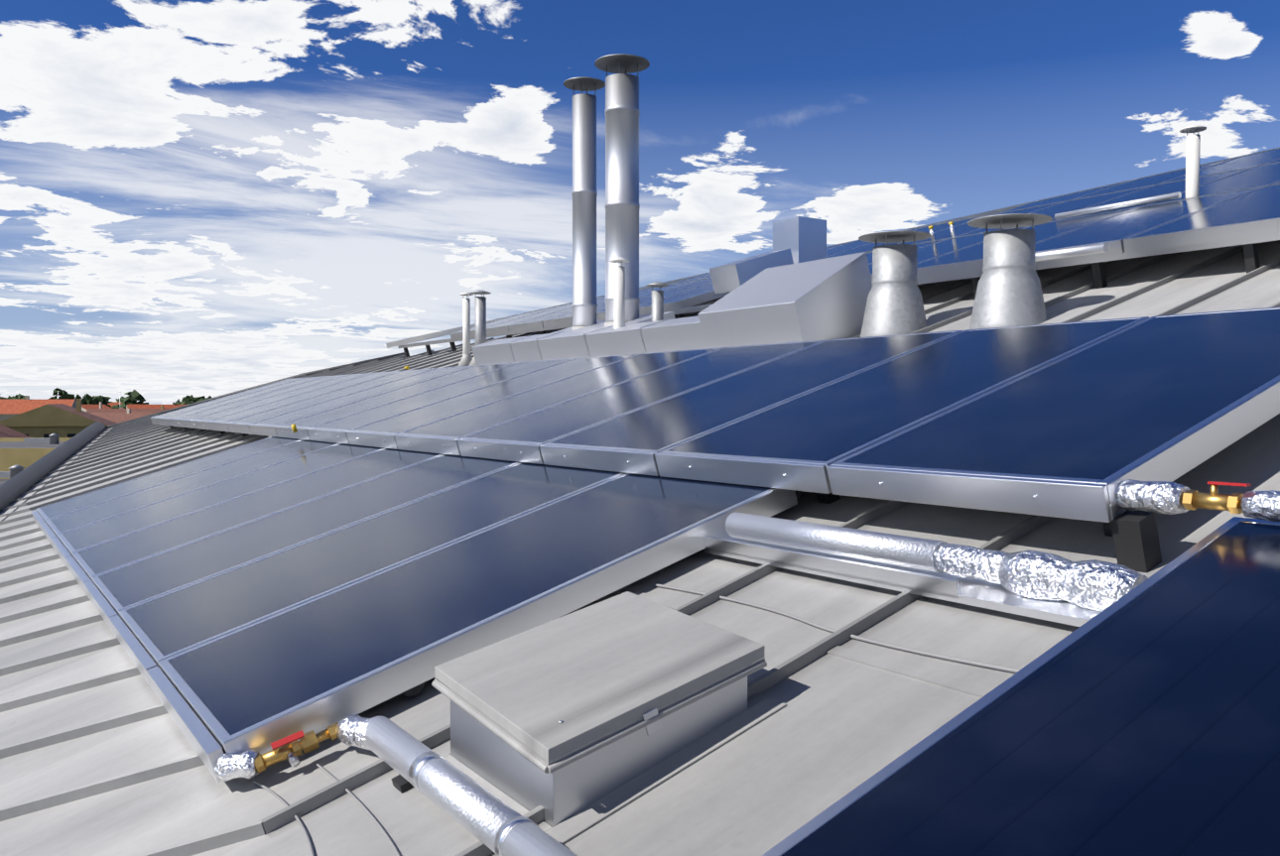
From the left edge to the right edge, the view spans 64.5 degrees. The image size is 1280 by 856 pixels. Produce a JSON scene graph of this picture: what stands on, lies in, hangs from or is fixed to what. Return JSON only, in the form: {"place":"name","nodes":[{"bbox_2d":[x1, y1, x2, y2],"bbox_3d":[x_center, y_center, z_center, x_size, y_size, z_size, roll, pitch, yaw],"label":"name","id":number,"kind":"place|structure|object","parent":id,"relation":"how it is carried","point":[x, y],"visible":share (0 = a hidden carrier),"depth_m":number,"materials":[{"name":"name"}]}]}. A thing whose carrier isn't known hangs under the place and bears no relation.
{"place":"outdoors","nodes":[
{"label":"outdoors","id":0,"kind":"place"},
{"bbox_2d":[0,395,76,420],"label":"town house","id":1,"kind":"structure","parent":0,"point":[10,409],"depth_m":223.01,"materials":[{"name":"tile"}]},
{"bbox_2d":[0,398,117,437],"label":"town house","id":2,"kind":"structure","parent":0,"point":[61,420],"depth_m":146.42,"materials":[{"name":"paint"}]},
{"bbox_2d":[107,401,143,406],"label":"town house","id":3,"kind":"structure","parent":0,"point":[112,404],"depth_m":496.28,"materials":[{"name":"tile"}]},
{"bbox_2d":[86,405,170,412],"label":"town house","id":4,"kind":"structure","parent":0,"point":[162,409],"depth_m":267.88,"materials":[{"name":"tile"}]},
{"bbox_2d":[126,402,184,408],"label":"town house","id":5,"kind":"structure","parent":0,"point":[173,406],"depth_m":377.10,"materials":[{"name":"tile"}]},
{"bbox_2d":[0,240,1279,855],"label":"roof","id":6,"kind":"structure","parent":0,"point":[99,756],"depth_m":2.93,"materials":[{"name":"metal"}]},
{"bbox_2d":[0,427,113,521],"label":"hip flash","id":7,"kind":"object","parent":6,"relation":"attached to","point":[20,502],"depth_m":11.98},
{"bbox_2d":[0,352,404,512],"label":"hip cap","id":8,"kind":"object","parent":6,"relation":"attached to","point":[16,487],"visible":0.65,"depth_m":14.38,"materials":[{"name":"grey metal"}]},
{"bbox_2d":[254,780,314,855],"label":"cable","id":9,"kind":"object","parent":6,"relation":"on","point":[296,816],"visible":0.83,"depth_m":2.49,"materials":[{"name":"grey plastic"}]},
{"bbox_2d":[315,763,400,855],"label":"cable","id":10,"kind":"object","parent":6,"relation":"on","point":[357,801],"visible":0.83,"depth_m":2.44,"materials":[{"name":"grey plastic"}]},
{"bbox_2d":[456,290,491,367],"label":"vent pipes","id":11,"kind":"object","parent":6,"relation":"on","point":[480,319],"depth_m":13.77,"materials":[{"name":"silver metal"}]},
{"bbox_2d":[563,76,605,329],"bbox_3d":[-0.643,-2.278,11.738,0.800,3.520,0.800,-1,2,-34],"label":"chimney","id":12,"kind":"object","parent":6,"relation":"on","point":[583,194],"visible":0.73,"depth_m":11.62,"materials":[{"name":"silver metal"}]},
{"bbox_2d":[431,591,786,844],"bbox_3d":[-0.137,0.664,2.553,0.726,0.232,0.690,-21,13,-32],"label":"roof hatch","id":13,"kind":"object","parent":6,"relation":"on","point":[575,724],"visible":0.88,"depth_m":2.41,"materials":[{"name":"grey metal"}]},
{"bbox_2d":[594,53,649,326],"bbox_3d":[-0.194,-2.268,11.076,0.890,3.531,0.890,-1,2,-34],"label":"chimney","id":14,"kind":"object","parent":6,"relation":"on","point":[622,114],"visible":0.81,"depth_m":10.92,"materials":[{"name":"silver metal"}]},
{"bbox_2d":[290,221,955,432],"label":"valves","id":15,"kind":"object","parent":6,"relation":"on","point":[931,229],"visible":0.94,"depth_m":10.91,"materials":[{"name":"silver metal"}]},
{"bbox_2d":[31,436,1279,855],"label":"solar panels","id":16,"kind":"object","parent":6,"relation":"on","point":[262,595],"visible":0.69,"depth_m":3.20,"materials":[{"name":"blue glass"}]},
{"bbox_2d":[471,252,872,365],"bbox_3d":[0.010,-1.072,10.304,1.200,0.619,5.846,-21,13,-32],"label":"box duct","id":17,"kind":"object","parent":6,"relation":"on","point":[820,300],"visible":0.67,"depth_m":8.27,"materials":[{"name":"grey metal"}]},
{"bbox_2d":[608,256,668,328],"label":"vent pipes","id":18,"kind":"object","parent":17,"relation":"on","point":[619,292],"depth_m":9.95,"materials":[{"name":"silver metal"}]},
{"bbox_2d":[150,306,1279,536],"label":"solar panels","id":19,"kind":"object","parent":6,"relation":"on","point":[1074,420],"visible":1,"depth_m":4.38,"materials":[{"name":"blue glass"}]},
{"bbox_2d":[213,191,1279,855],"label":"pipe fittings","id":20,"kind":"object","parent":6,"relation":"on","point":[1047,586],"visible":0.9,"depth_m":2.70,"materials":[{"name":"silver metal"}]},
{"bbox_2d":[709,248,793,294],"bbox_3d":[1.212,-1.685,10.895,0.800,0.280,0.440,-21,13,-32],"label":"ventilation duct","id":21,"kind":"object","parent":6,"relation":"on","point":[729,277],"visible":0.64,"depth_m":10.69,"materials":[{"name":"silver metal"}]},
{"bbox_2d":[772,216,826,263],"bbox_3d":[1.773,-1.911,11.270,0.420,0.780,0.420,-1,2,-34],"label":"riser duct","id":22,"kind":"object","parent":6,"relation":"attached to","point":[803,238],"visible":0.5,"depth_m":11.10,"materials":[{"name":"silver metal"}]},
{"bbox_2d":[385,146,1279,357],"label":"row frame","id":23,"kind":"object","parent":6,"relation":"on","point":[1250,253],"visible":0.38,"depth_m":8.26,"materials":[{"name":"silver metal"}]},
{"bbox_2d":[653,583,1020,672],"bbox_3d":[0.519,0.553,2.868,0.063,0.010,1.601,-20,12,-32],"label":"cable","id":24,"kind":"object","parent":6,"relation":"on","point":[974,663],"visible":0.83,"depth_m":2.70,"materials":[{"name":"grey plastic"}]},
{"bbox_2d":[449,147,1279,339],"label":"solar panels","id":25,"kind":"object","parent":6,"relation":"on","point":[1237,197],"visible":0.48,"depth_m":9.09,"materials":[{"name":"blue glass"}]},
{"bbox_2d":[858,230,931,337],"bbox_3d":[1.919,-1.036,7.645,0.540,0.890,0.540,-1,2,-34],"label":"roof vent","id":26,"kind":"object","parent":6,"relation":"on","point":[894,305],"visible":0.94,"depth_m":7.49,"materials":[{"name":"silver metal"}]},
{"bbox_2d":[967,213,1052,329],"bbox_3d":[2.480,-1.001,6.817,0.540,0.860,0.540,-1,2,-34],"label":"roof vent","id":27,"kind":"object","parent":6,"relation":"on","point":[1009,292],"visible":0.94,"depth_m":6.66,"materials":[{"name":"silver metal"}]},
{"bbox_2d":[1179,125,1206,198],"bbox_3d":[4.833,-2.110,8.869,0.310,1.075,0.310,-1,2,-34],"label":"vent pipe","id":28,"kind":"object","parent":6,"relation":"on","point":[1193,146],"visible":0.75,"depth_m":8.82,"materials":[{"name":"white plastic"}]},
{"bbox_2d":[0,0,1279,404],"label":"sky","id":29,"kind":"structure","parent":0,"point":[213,198],"materials":[{"name":"blue"}]},
{"label":"ground","id":30,"kind":"structure","parent":0,"visible":0},
{"bbox_2d":[0,396,20,399],"bbox_3d":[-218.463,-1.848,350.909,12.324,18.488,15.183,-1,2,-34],"label":"house roof","id":31,"kind":"structure","parent":30,"relation":"on","point":[10,399],"depth_m":349.32,"materials":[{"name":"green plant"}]},
{"bbox_2d":[0,464,25,485],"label":"town flat","id":32,"kind":"structure","parent":30,"relation":"on","point":[16,469],"depth_m":77.34,"materials":[{"name":"concrete"}]},
{"bbox_2d":[0,424,30,437],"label":"town house","id":33,"kind":"structure","parent":30,"relation":"on","point":[5,432],"depth_m":128.37,"materials":[{"name":"tile"}]},
{"bbox_2d":[7,393,24,398],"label":"tree","id":34,"kind":"object","parent":30,"relation":"on","point":[19,396],"visible":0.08,"depth_m":717.81,"materials":[{"name":"green plant"}]},
{"bbox_2d":[0,433,71,471],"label":"building","id":35,"kind":"structure","parent":30,"relation":"on","point":[26,452],"depth_m":92.04,"materials":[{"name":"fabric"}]},
{"bbox_2d":[47,387,83,404],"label":"tree","id":36,"kind":"object","parent":30,"relation":"on","point":[64,394],"visible":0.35,"depth_m":432.42,"materials":[{"name":"green plant"}]},
{"bbox_2d":[81,401,111,411],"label":"town house","id":37,"kind":"structure","parent":30,"relation":"on","point":[84,408],"depth_m":332.62,"materials":[{"name":"tile"}]},
{"bbox_2d":[81,393,112,407],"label":"tree","id":38,"kind":"object","parent":30,"relation":"on","point":[90,400],"visible":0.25,"depth_m":470.38,"materials":[{"name":"green plant"}]},
{"bbox_2d":[111,404,126,408],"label":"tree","id":39,"kind":"object","parent":30,"relation":"on","point":[117,407],"visible":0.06,"depth_m":448.70,"materials":[{"name":"green plant"}]},
{"bbox_2d":[89,408,155,423],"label":"town house","id":40,"kind":"structure","parent":30,"relation":"on","point":[117,418],"depth_m":211.00,"materials":[{"name":"tile"}]},
{"bbox_2d":[119,389,148,408],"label":"tree","id":41,"kind":"object","parent":30,"relation":"on","point":[134,397],"visible":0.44,"depth_m":487.14,"materials":[{"name":"green plant"}]},
{"bbox_2d":[174,398,194,404],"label":"tree","id":42,"kind":"object","parent":30,"relation":"on","point":[178,402],"visible":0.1,"depth_m":435.80,"materials":[{"name":"green plant"}]},
{"bbox_2d":[182,394,199,402],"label":"tree","id":43,"kind":"object","parent":30,"relation":"on","point":[189,399],"visible":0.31,"depth_m":725.90,"materials":[{"name":"green plant"}]}
]}

